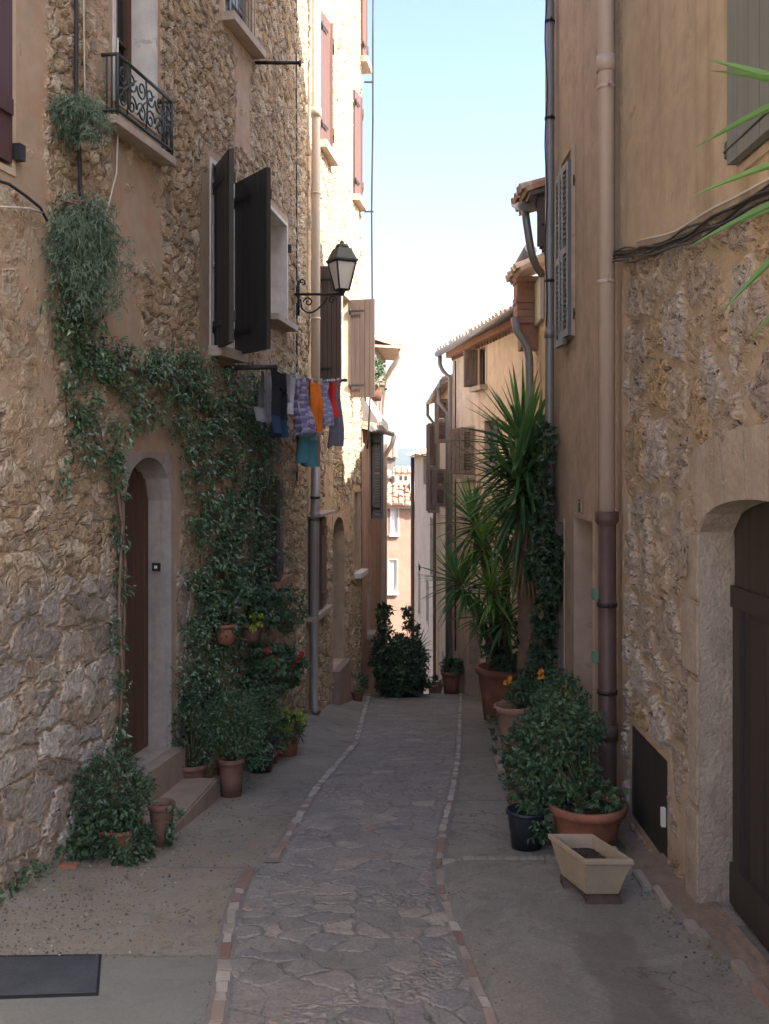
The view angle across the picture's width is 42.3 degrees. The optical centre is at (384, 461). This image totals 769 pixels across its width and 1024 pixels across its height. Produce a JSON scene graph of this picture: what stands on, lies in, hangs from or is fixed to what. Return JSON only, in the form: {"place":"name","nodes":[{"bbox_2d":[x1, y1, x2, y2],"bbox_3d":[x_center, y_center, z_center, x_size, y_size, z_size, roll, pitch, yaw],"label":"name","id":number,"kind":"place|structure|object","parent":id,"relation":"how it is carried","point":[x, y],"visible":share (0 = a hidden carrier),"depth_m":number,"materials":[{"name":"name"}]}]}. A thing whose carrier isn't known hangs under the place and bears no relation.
{"place":"outdoors","nodes":[
{"label":"outdoors","id":0,"kind":"place"},
{"bbox_2d":[0,693,366,1023],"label":"pavement","id":1,"kind":"structure","parent":0,"point":[158,986],"depth_m":4.84,"materials":[{"name":"concrete"}]},
{"bbox_2d":[0,843,79,903],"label":"weeds","id":2,"kind":"object","parent":1,"relation":"on","point":[24,877],"visible":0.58,"depth_m":5.08,"materials":[{"name":"green plant"}]},
{"bbox_2d":[0,954,101,998],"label":"cover plate","id":3,"kind":"object","parent":1,"relation":"on","point":[46,976],"visible":1,"depth_m":4.08,"materials":[{"name":"metal"}]},
{"bbox_2d":[65,741,159,866],"bbox_3d":[-1.545,1.915,5.605,0.582,0.674,0.524,0,0,0],"label":"potted shrub","id":4,"kind":"object","parent":1,"relation":"on","point":[120,829],"visible":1,"depth_m":5.51,"materials":[{"name":"green plant"}]},
{"bbox_2d":[147,798,186,848],"bbox_3d":[-1.262,2.100,5.759,0.246,0.285,0.274,0,0,0],"label":"flower pot","id":5,"kind":"object","parent":1,"relation":"on","point":[162,814],"visible":0.94,"depth_m":5.74,"materials":[{"name":"ceramic"}]},
{"bbox_2d":[166,686,221,778],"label":"potted shrub","id":6,"kind":"object","parent":1,"relation":"on","point":[196,766],"visible":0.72,"depth_m":6.98,"materials":[{"name":"green plant"}]},
{"bbox_2d":[195,682,276,797],"bbox_3d":[-1.055,1.972,7.119,0.624,0.787,0.514,0,0,-25],"label":"potted shrub","id":7,"kind":"object","parent":1,"relation":"on","point":[232,759],"visible":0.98,"depth_m":7.01,"materials":[{"name":"green plant"}]},
{"bbox_2d":[231,680,286,773],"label":"potted shrub","id":8,"kind":"object","parent":1,"relation":"on","point":[271,738],"visible":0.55,"depth_m":7.94,"materials":[{"name":"green plant"}]},
{"bbox_2d":[265,723,290,763],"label":"flower pot","id":9,"kind":"object","parent":1,"relation":"on","point":[278,746],"visible":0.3,"depth_m":8.35,"materials":[{"name":"ceramic"}]},
{"bbox_2d":[268,706,309,756],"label":"potted plant","id":10,"kind":"object","parent":1,"relation":"on","point":[295,731],"visible":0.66,"depth_m":8.68,"materials":[{"name":"green plant"}]},
{"bbox_2d":[209,693,371,1023],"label":"edging","id":11,"kind":"object","parent":1,"relation":"on","point":[218,1007],"visible":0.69,"depth_m":4.87,"materials":[{"name":"stone"}]},
{"bbox_2d":[294,0,374,714],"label":"stone house","id":12,"kind":"structure","parent":1,"relation":"on","point":[336,339],"depth_m":12.25,"materials":[{"name":"stone"}]},
{"bbox_2d":[306,510,337,621],"bbox_3d":[-0.769,1.186,11.563,0.260,1.200,1.010,0,0,8],"label":"window","id":13,"kind":"structure","parent":12,"relation":"in","point":[324,608],"depth_m":11.56,"materials":[{"name":"brown paint"}]},
{"bbox_2d":[320,10,338,166],"bbox_3d":[-0.707,-4.500,12.034,0.191,1.620,0.793,0,0,8],"label":"window","id":14,"kind":"structure","parent":12,"relation":"in","point":[327,40],"depth_m":11.93,"materials":[{"name":"pink wood"}]},
{"bbox_2d":[320,266,341,382],"bbox_3d":[-0.650,-1.604,11.637,0.298,1.371,0.077,0,0,15],"label":"window","id":15,"kind":"structure","parent":12,"relation":"in","point":[330,313],"depth_m":11.62,"materials":[{"name":"brown wood"}]},
{"bbox_2d":[331,513,350,705],"bbox_3d":[-0.664,2.444,12.959,0.320,3.512,0.869,0,0,8],"label":"door","id":16,"kind":"structure","parent":12,"relation":"in","point":[341,666],"depth_m":13.35,"materials":[{"name":"brown paint"}]},
{"bbox_2d":[342,293,374,397],"bbox_3d":[-0.415,-1.586,13.536,0.499,1.385,0.675,0,0,8],"label":"window","id":17,"kind":"structure","parent":12,"relation":"in","point":[358,316],"depth_m":13.79,"materials":[{"name":"brown wood"}]},
{"bbox_2d":[352,84,366,211],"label":"window","id":18,"kind":"structure","parent":12,"relation":"in","point":[358,111],"depth_m":14.19,"materials":[{"name":"pink wood"}]},
{"bbox_2d":[353,489,367,578],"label":"window","id":19,"kind":"structure","parent":12,"relation":"in","point":[361,572],"depth_m":14.59,"materials":[{"name":"paint"}]},
{"bbox_2d":[360,0,371,73],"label":"window","id":20,"kind":"structure","parent":12,"relation":"in","point":[366,68],"depth_m":14.82,"materials":[{"name":"pink wood"}]},
{"bbox_2d":[351,672,368,701],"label":"potted plant","id":21,"kind":"object","parent":1,"relation":"on","point":[357,694],"visible":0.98,"depth_m":13.57,"materials":[{"name":"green plant"}]},
{"bbox_2d":[221,693,484,1023],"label":"cobbled strip","id":22,"kind":"object","parent":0,"point":[341,919],"visible":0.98,"depth_m":4.85,"materials":[{"name":"grey stone"}]},
{"bbox_2d":[204,694,486,1023],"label":"edging mortar","id":23,"kind":"object","parent":22,"relation":"on","point":[476,1000],"visible":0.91,"depth_m":5.10,"materials":[{"name":"grey concrete"}]},
{"bbox_2d":[0,753,746,1023],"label":"grit","id":24,"kind":"object","parent":22,"relation":"on","point":[153,952],"visible":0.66,"depth_m":4.77,"materials":[{"name":"gravel"}]},
{"bbox_2d":[367,601,397,694],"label":"potted shrub","id":25,"kind":"object","parent":22,"relation":"on","point":[382,614],"visible":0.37,"depth_m":14.94,"materials":[{"name":"green plant"}]},
{"bbox_2d":[372,636,432,697],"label":"potted shrub","id":26,"kind":"object","parent":22,"relation":"on","point":[400,675],"visible":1,"depth_m":14.37,"materials":[{"name":"green plant"}]},
{"bbox_2d":[394,606,422,667],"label":"potted shrub","id":27,"kind":"object","parent":22,"relation":"on","point":[409,626],"visible":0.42,"depth_m":15.07,"materials":[{"name":"green plant"}]},
{"bbox_2d":[428,674,442,693],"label":"potted plant","id":28,"kind":"object","parent":22,"relation":"on","point":[437,686],"visible":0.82,"depth_m":16.11,"materials":[{"name":"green plant"}]},
{"bbox_2d":[439,656,464,693],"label":"potted plant","id":29,"kind":"object","parent":22,"relation":"on","point":[451,678],"visible":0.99,"depth_m":15.20,"materials":[{"name":"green plant"}]},
{"bbox_2d":[395,447,425,470],"bbox_3d":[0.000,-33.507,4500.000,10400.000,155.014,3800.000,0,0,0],"label":"hills","id":30,"kind":"structure","parent":0,"point":[403,459],"depth_m":3097.39,"materials":[{"name":"white"}]},
{"bbox_2d":[360,0,544,446],"label":"sky","id":31,"kind":"structure","parent":0,"point":[459,85],"materials":[{"name":"blue"}]},
{"bbox_2d":[442,694,768,1023],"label":"pavement","id":32,"kind":"structure","parent":0,"point":[625,962],"depth_m":4.35,"materials":[{"name":"concrete"}]},
{"bbox_2d":[40,752,718,969],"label":"fallen leaves","id":33,"kind":"object","parent":32,"relation":"on","point":[567,908],"visible":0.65,"depth_m":5.42,"materials":[{"name":"brown plant"}]},
{"bbox_2d":[411,472,519,720],"bbox_3d":[1.070,1.547,11.075,1.532,2.883,1.248,0,0,-29],"label":"yucca","id":34,"kind":"object","parent":32,"relation":"on","point":[498,668],"visible":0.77,"depth_m":11.00,"materials":[{"name":"plant"}]},
{"bbox_2d":[436,693,497,1023],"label":"edging","id":35,"kind":"object","parent":32,"relation":"on","point":[489,1014],"visible":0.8,"depth_m":4.88,"materials":[{"name":"stone"}]},
{"bbox_2d":[434,304,533,698],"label":"rendered house","id":36,"kind":"structure","parent":32,"relation":"on","point":[482,352],"depth_m":14.52,"materials":[{"name":"paint"}]},
{"bbox_2d":[448,425,475,479],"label":"window","id":37,"kind":"structure","parent":36,"relation":"in","point":[453,451],"depth_m":14.81,"materials":[{"name":"brown wood"}]},
{"bbox_2d":[469,619,479,697],"bbox_3d":[1.396,3.499,14.596,0.158,2.271,0.625,0,0,-8],"label":"door","id":38,"kind":"structure","parent":36,"relation":"in","point":[474,649],"depth_m":14.87,"materials":[{"name":"brown wood"}]},
{"bbox_2d":[463,345,487,391],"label":"window","id":39,"kind":"structure","parent":36,"relation":"in","point":[469,356],"depth_m":14.38,"materials":[{"name":"brown wood"}]},
{"bbox_2d":[477,416,498,466],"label":"window","id":40,"kind":"structure","parent":36,"relation":"in","point":[486,427],"depth_m":13.95,"materials":[{"name":"brown paint"}]},
{"bbox_2d":[442,358,555,719],"bbox_3d":[1.271,0.867,9.383,1.558,3.723,1.544,0,0,0],"label":"yucca","id":41,"kind":"object","parent":32,"relation":"on","point":[519,467],"visible":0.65,"depth_m":9.28,"materials":[{"name":"plant"}]},
{"bbox_2d":[442,855,556,864],"bbox_3d":[0.808,2.188,5.415,0.987,0.066,0.065,0,0,0],"label":"slab edge","id":42,"kind":"object","parent":32,"relation":"on","point":[459,858],"visible":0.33,"depth_m":5.41,"materials":[{"name":"stone"}]},
{"bbox_2d":[494,755,504,770],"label":"stone slab","id":43,"kind":"structure","parent":32,"relation":"on","point":[497,758],"depth_m":8.18,"materials":[{"name":"grey stone"}]},
{"bbox_2d":[485,672,541,754],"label":"potted plant","id":44,"kind":"object","parent":43,"relation":"on","point":[506,712],"visible":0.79,"depth_m":8.14,"materials":[{"name":"green plant"}]},
{"bbox_2d":[498,763,540,803],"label":"potted plant","id":45,"kind":"object","parent":32,"relation":"on","point":[509,795],"visible":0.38,"depth_m":6.13,"materials":[{"name":"plant"}]},
{"bbox_2d":[496,715,548,791],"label":"potted plant","id":46,"kind":"object","parent":32,"relation":"on","point":[513,734],"visible":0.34,"depth_m":7.07,"materials":[{"name":"plant"}]},
{"bbox_2d":[505,177,544,643],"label":"narrow house","id":47,"kind":"structure","parent":32,"relation":"on","point":[528,322],"depth_m":10.71,"materials":[{"name":"paint"}]},
{"bbox_2d":[502,750,556,851],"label":"potted plant","id":48,"kind":"object","parent":32,"relation":"on","point":[528,822],"visible":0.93,"depth_m":5.69,"materials":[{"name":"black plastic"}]},
{"bbox_2d":[503,658,566,756],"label":"potted plant","id":49,"kind":"object","parent":32,"relation":"on","point":[541,673],"visible":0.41,"depth_m":8.23,"materials":[{"name":"plant"}]},
{"bbox_2d":[518,420,565,683],"bbox_3d":[1.417,1.109,8.602,0.445,2.965,0.531,0,0,-43],"label":"climbing shrub","id":50,"kind":"object","parent":32,"relation":"on","point":[550,553],"visible":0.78,"depth_m":8.56,"materials":[{"name":"green plant"}]},
{"bbox_2d":[526,678,595,798],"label":"potted shrub","id":51,"kind":"object","parent":32,"relation":"on","point":[550,696],"visible":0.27,"depth_m":6.70,"materials":[{"name":"green plant"}]},
{"bbox_2d":[532,668,591,778],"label":"potted plant","id":52,"kind":"object","parent":32,"relation":"on","point":[577,679],"visible":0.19,"depth_m":7.36,"materials":[{"name":"plant"}]},
{"bbox_2d":[506,690,629,845],"bbox_3d":[1.071,1.807,5.859,0.673,0.844,0.735,0,0,0],"label":"potted shrub","id":53,"kind":"object","parent":32,"relation":"on","point":[580,807],"visible":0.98,"depth_m":5.78,"materials":[{"name":"green plant"}]},
{"bbox_2d":[544,0,621,797],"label":"rendered house","id":54,"kind":"structure","parent":32,"relation":"on","point":[583,341],"depth_m":7.59,"materials":[{"name":"paint"}]},
{"bbox_2d":[555,516,564,675],"bbox_3d":[1.610,1.352,8.656,0.179,1.736,0.453,0,0,0],"label":"door","id":55,"kind":"structure","parent":54,"relation":"in","point":[557,518],"depth_m":8.44,"materials":[{"name":"brown paint"}]},
{"bbox_2d":[555,143,574,348],"bbox_3d":[1.514,-1.760,8.229,0.130,1.592,0.542,0,0,0],"label":"window","id":56,"kind":"structure","parent":54,"relation":"in","point":[565,180],"depth_m":8.11,"materials":[{"name":"blue paint"}]},
{"bbox_2d":[573,512,594,769],"bbox_3d":[1.618,1.327,7.617,0.199,1.840,0.786,0,0,0],"label":"door","id":57,"kind":"structure","parent":54,"relation":"in","point":[583,525],"depth_m":7.98,"materials":[{"name":"brown paint"}]},
{"bbox_2d":[583,892,621,903],"bbox_3d":[1.056,2.115,4.815,0.170,0.039,0.100,0,0,0],"label":"brick","id":58,"kind":"object","parent":32,"relation":"on","point":[602,898],"visible":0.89,"depth_m":4.77,"materials":[{"name":"red brick"}]},
{"bbox_2d":[548,834,633,893],"bbox_3d":[1.015,2.000,4.920,0.223,0.190,0.438,0,0,-19],"label":"planter trough","id":59,"kind":"object","parent":58,"relation":"on","point":[590,864],"visible":1,"depth_m":4.85,"materials":[{"name":"beige stone"}]},
{"bbox_2d":[612,846,768,1010],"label":"kerb stones","id":60,"kind":"object","parent":32,"relation":"on","point":[739,967],"visible":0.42,"depth_m":4.30,"materials":[{"name":"grey stone"}]},
{"bbox_2d":[617,821,768,989],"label":"wall foot","id":61,"kind":"object","parent":32,"relation":"on","point":[713,919],"depth_m":4.67},
{"bbox_2d":[686,59,768,342],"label":"yucca","id":62,"kind":"object","parent":32,"relation":"on","point":[756,74],"visible":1,"depth_m":2.50,"materials":[{"name":"plant"}]},
{"bbox_3d":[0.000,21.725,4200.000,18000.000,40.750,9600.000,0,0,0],"label":"terrain","id":63,"kind":"structure","parent":0,"visible":0},
{"bbox_2d":[0,0,300,897],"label":"stone house","id":64,"kind":"structure","parent":63,"relation":"on","point":[188,172],"depth_m":6.45,"materials":[{"name":"stone"}]},
{"bbox_2d":[0,0,25,176],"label":"window","id":65,"kind":"structure","parent":64,"relation":"in","point":[11,152],"depth_m":4.95,"materials":[{"name":"red paint"}]},
{"bbox_2d":[47,87,116,151],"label":"trailing plant","id":66,"kind":"object","parent":64,"relation":"attached to","point":[80,114],"visible":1,"depth_m":5.38,"materials":[{"name":"green plant"}]},
{"bbox_2d":[39,189,138,326],"bbox_3d":[-1.656,-1.132,5.479,0.397,0.755,0.844,0,0,11],"label":"trailing plant","id":67,"kind":"object","parent":64,"relation":"attached to","point":[86,245],"visible":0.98,"depth_m":5.40,"materials":[{"name":"green plant"}]},
{"bbox_2d":[112,0,157,133],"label":"window","id":68,"kind":"structure","parent":64,"relation":"in","point":[135,22],"depth_m":6.68,"materials":[{"name":"white glass"}]},
{"bbox_2d":[121,451,172,778],"bbox_3d":[-1.673,0.981,6.601,0.238,2.090,0.790,0,0,11],"label":"door","id":69,"kind":"structure","parent":64,"relation":"in","point":[148,521],"depth_m":6.92,"materials":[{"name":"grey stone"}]},
{"bbox_2d":[40,274,291,774],"bbox_3d":[-1.319,0.749,7.398,0.290,3.708,4.450,0,0,11],"label":"climbing vine","id":70,"kind":"object","parent":64,"relation":"attached to","point":[224,566],"visible":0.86,"depth_m":7.20,"materials":[{"name":"green plant"}]},
{"bbox_2d":[212,600,246,644],"bbox_3d":[-1.199,1.221,7.606,0.289,0.335,0.260,0,0,-33],"label":"hanging pot","id":71,"kind":"object","parent":64,"relation":"attached to","point":[226,631],"visible":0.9,"depth_m":7.56,"materials":[{"name":"ceramic"}]},
{"bbox_2d":[218,575,252,617],"bbox_3d":[-1.181,1.058,7.854,0.306,0.338,0.321,0,0,0],"label":"hanging pot","id":72,"kind":"object","parent":64,"relation":"attached to","point":[240,601],"visible":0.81,"depth_m":7.80,"materials":[{"name":"plant"}]},
{"bbox_2d":[208,148,271,362],"bbox_3d":[-1.189,-1.583,7.758,0.613,1.535,0.918,0,0,11],"label":"window","id":73,"kind":"structure","parent":64,"relation":"in","point":[240,211],"depth_m":7.74,"materials":[{"name":"brown wood"}]},
{"bbox_2d":[221,0,265,59],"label":"window","id":74,"kind":"structure","parent":64,"relation":"in","point":[238,15],"depth_m":8.38,"materials":[{"name":"beige"}]},
{"bbox_2d":[241,606,264,642],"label":"hanging pot","id":75,"kind":"object","parent":64,"relation":"attached to","point":[251,633],"visible":0.77,"depth_m":8.12,"materials":[{"name":"ceramic"}]},
{"bbox_2d":[242,578,285,632],"bbox_3d":[-1.038,1.225,8.317,0.430,0.489,0.470,0,0,41],"label":"hanging pot","id":76,"kind":"object","parent":64,"relation":"attached to","point":[268,598],"visible":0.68,"depth_m":8.24,"materials":[{"name":"plant"}]},
{"bbox_2d":[244,639,289,681],"bbox_3d":[-1.013,1.713,8.519,0.408,0.401,0.446,0,0,0],"label":"hanging pot","id":77,"kind":"object","parent":64,"relation":"attached to","point":[276,656],"visible":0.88,"depth_m":8.42,"materials":[{"name":"plant"}]},
{"bbox_2d":[245,668,289,711],"bbox_3d":[-1.011,1.918,8.396,0.428,0.388,0.463,0,0,0],"label":"hanging pot","id":78,"kind":"object","parent":64,"relation":"attached to","point":[253,677],"visible":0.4,"depth_m":8.33,"materials":[{"name":"plant"}]},
{"bbox_2d":[252,473,291,590],"bbox_3d":[-1.077,0.640,9.139,0.280,1.055,1.049,0,0,8],"label":"window","id":79,"kind":"structure","parent":64,"relation":"in","point":[284,580],"depth_m":9.07,"materials":[{"name":"paint"}]},
{"bbox_2d":[223,364,346,381],"bbox_3d":[-0.886,-0.812,9.291,0.570,0.170,2.904,0,0,8],"label":"clothes line","id":80,"kind":"object","parent":64,"relation":"attached to","point":[258,367],"visible":0.65,"depth_m":7.88,"materials":[{"name":"black metal"}]},
{"bbox_2d":[254,371,271,423],"bbox_3d":[-0.992,-0.542,8.409,0.120,0.456,0.577,0,0,8],"label":"shirt","id":81,"kind":"object","parent":80,"relation":"hanging from","point":[262,409],"visible":0.9,"depth_m":8.27,"materials":[{"name":"fabric"}]},
{"bbox_2d":[271,370,288,437],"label":"trousers","id":82,"kind":"object","parent":80,"relation":"hanging from","point":[279,426],"visible":0.99,"depth_m":8.03,"materials":[{"name":"fabric"}]},
{"bbox_2d":[286,372,299,414],"bbox_3d":[-0.788,-0.579,8.588,0.124,0.371,0.468,0,0,8],"label":"shirt","id":83,"kind":"object","parent":80,"relation":"hanging from","point":[291,384],"visible":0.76,"depth_m":8.54,"materials":[{"name":"fabric"}]},
{"bbox_2d":[293,373,315,434],"bbox_3d":[-0.710,-0.497,8.738,0.124,0.541,0.583,0,0,8],"label":"dress","id":84,"kind":"object","parent":80,"relation":"hanging from","point":[304,420],"visible":0.99,"depth_m":8.69,"materials":[{"name":"fabric"}]},
{"bbox_2d":[295,390,317,466],"bbox_3d":[-0.733,-0.375,9.425,0.117,0.856,0.658,0,0,8],"label":"towel","id":85,"kind":"object","parent":80,"relation":"hanging from","point":[307,451],"visible":0.37,"depth_m":9.26,"materials":[{"name":"fabric"}]},
{"bbox_2d":[308,377,322,431],"bbox_3d":[-0.643,-0.529,9.250,0.112,0.512,0.344,0,0,8],"label":"shirt","id":86,"kind":"object","parent":80,"relation":"hanging from","point":[315,399],"visible":0.77,"depth_m":9.13,"materials":[{"name":"fabric"}]},
{"bbox_2d":[320,379,333,428],"bbox_3d":[-0.571,-0.561,9.628,0.122,0.500,0.413,0,0,8],"label":"blouse","id":87,"kind":"object","parent":80,"relation":"hanging from","point":[328,417],"visible":0.67,"depth_m":9.59,"materials":[{"name":"fabric"}]},
{"bbox_2d":[328,379,339,417],"bbox_3d":[-0.519,-0.627,9.977,0.131,0.427,0.287,0,0,0],"label":"shirt","id":88,"kind":"object","parent":80,"relation":"hanging from","point":[332,390],"visible":0.63,"depth_m":9.96,"materials":[{"name":"fabric"}]},
{"bbox_2d":[327,378,343,447],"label":"trousers","id":89,"kind":"object","parent":80,"relation":"hanging from","point":[336,435],"visible":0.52,"depth_m":10.25,"materials":[{"name":"fabric"}]},
{"bbox_2d":[271,206,298,331],"bbox_3d":[-1.064,-1.836,9.511,0.310,1.075,0.892,0,0,7],"label":"window","id":90,"kind":"structure","parent":64,"relation":"in","point":[280,248],"depth_m":9.88,"materials":[{"name":"white glass"}]},
{"bbox_2d":[273,585,308,635],"bbox_3d":[-0.922,1.363,9.100,0.450,0.472,0.485,0,0,0],"label":"hanging pot","id":91,"kind":"object","parent":64,"relation":"attached to","point":[289,621],"visible":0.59,"depth_m":9.05,"materials":[{"name":"plant"}]},
{"bbox_2d":[274,643,310,688],"bbox_3d":[-0.882,1.898,9.226,0.401,0.426,0.439,0,0,0],"label":"hanging pot","id":92,"kind":"object","parent":64,"relation":"attached to","point":[292,676],"visible":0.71,"depth_m":9.15,"materials":[{"name":"plant"}]},
{"bbox_2d":[294,240,357,315],"bbox_3d":[-0.602,-1.890,10.168,0.654,0.769,0.315,0,0,-11],"label":"wall lamp","id":93,"kind":"object","parent":64,"relation":"attached to","point":[341,261],"visible":1,"depth_m":10.16,"materials":[{"name":"black metal"}]},
{"bbox_2d":[360,397,396,693],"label":"pink house","id":94,"kind":"structure","parent":63,"relation":"on","point":[373,483],"depth_m":15.93,"materials":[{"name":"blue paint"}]},
{"bbox_2d":[367,579,376,638],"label":"window","id":95,"kind":"structure","parent":94,"relation":"in","point":[370,633],"depth_m":15.66,"materials":[{"name":"brown wood"}]},
{"bbox_2d":[363,355,386,400],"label":"potted shrub","id":96,"kind":"object","parent":94,"relation":"on","point":[379,389],"visible":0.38,"depth_m":17.11,"materials":[{"name":"green plant"}]},
{"bbox_2d":[369,431,382,520],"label":"window","id":97,"kind":"structure","parent":94,"relation":"in","point":[373,442],"depth_m":15.97,"materials":[{"name":"blue paint"}]},
{"bbox_2d":[361,335,403,634],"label":"grey house","id":98,"kind":"structure","parent":63,"relation":"on","point":[388,349],"depth_m":20.82,"materials":[{"name":"paint"}]},
{"bbox_2d":[387,465,414,638],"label":"salmon house","id":99,"kind":"structure","parent":63,"relation":"on","point":[398,537],"depth_m":43.00,"materials":[{"name":"orange paint"}]},
{"bbox_2d":[387,559,397,594],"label":"window","id":100,"kind":"structure","parent":99,"relation":"in","point":[392,563],"depth_m":43.08,"materials":[{"name":"white paint"}]},
{"bbox_2d":[389,508,399,536],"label":"window","id":101,"kind":"structure","parent":99,"relation":"in","point":[393,511],"depth_m":43.08,"materials":[{"name":"white paint"}]},
{"bbox_2d":[406,448,432,693],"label":"pale house","id":102,"kind":"structure","parent":63,"relation":"on","point":[423,549],"depth_m":31.70,"materials":[{"name":"beige paint"}]},
{"bbox_2d":[426,374,451,693],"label":"rendered house","id":103,"kind":"structure","parent":63,"relation":"on","point":[436,450],"depth_m":19.81,"materials":[{"name":"paint"}]},
{"bbox_2d":[426,423,439,512],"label":"window","id":104,"kind":"structure","parent":103,"relation":"in","point":[432,449],"depth_m":20.80,"materials":[{"name":"brown wood"}]},
{"bbox_2d":[432,469,444,506],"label":"window","id":105,"kind":"structure","parent":103,"relation":"in","point":[438,475],"depth_m":17.83,"materials":[{"name":"brown wood"}]},
{"bbox_2d":[434,399,447,442],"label":"window","id":106,"kind":"structure","parent":103,"relation":"in","point":[439,424],"depth_m":17.09,"materials":[{"name":"brown wood"}]},
{"bbox_2d":[612,0,768,950],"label":"stone house","id":107,"kind":"structure","parent":63,"relation":"on","point":[695,577],"depth_m":4.72,"materials":[{"name":"stone"}]},
{"bbox_2d":[682,424,768,950],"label":"door","id":108,"kind":"structure","parent":107,"relation":"in","point":[725,632],"depth_m":4.62,"materials":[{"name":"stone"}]},
{"bbox_2d":[723,0,768,174],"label":"window","id":109,"kind":"structure","parent":107,"relation":"in","point":[747,20],"depth_m":3.87,"materials":[{"name":"grey paint"}]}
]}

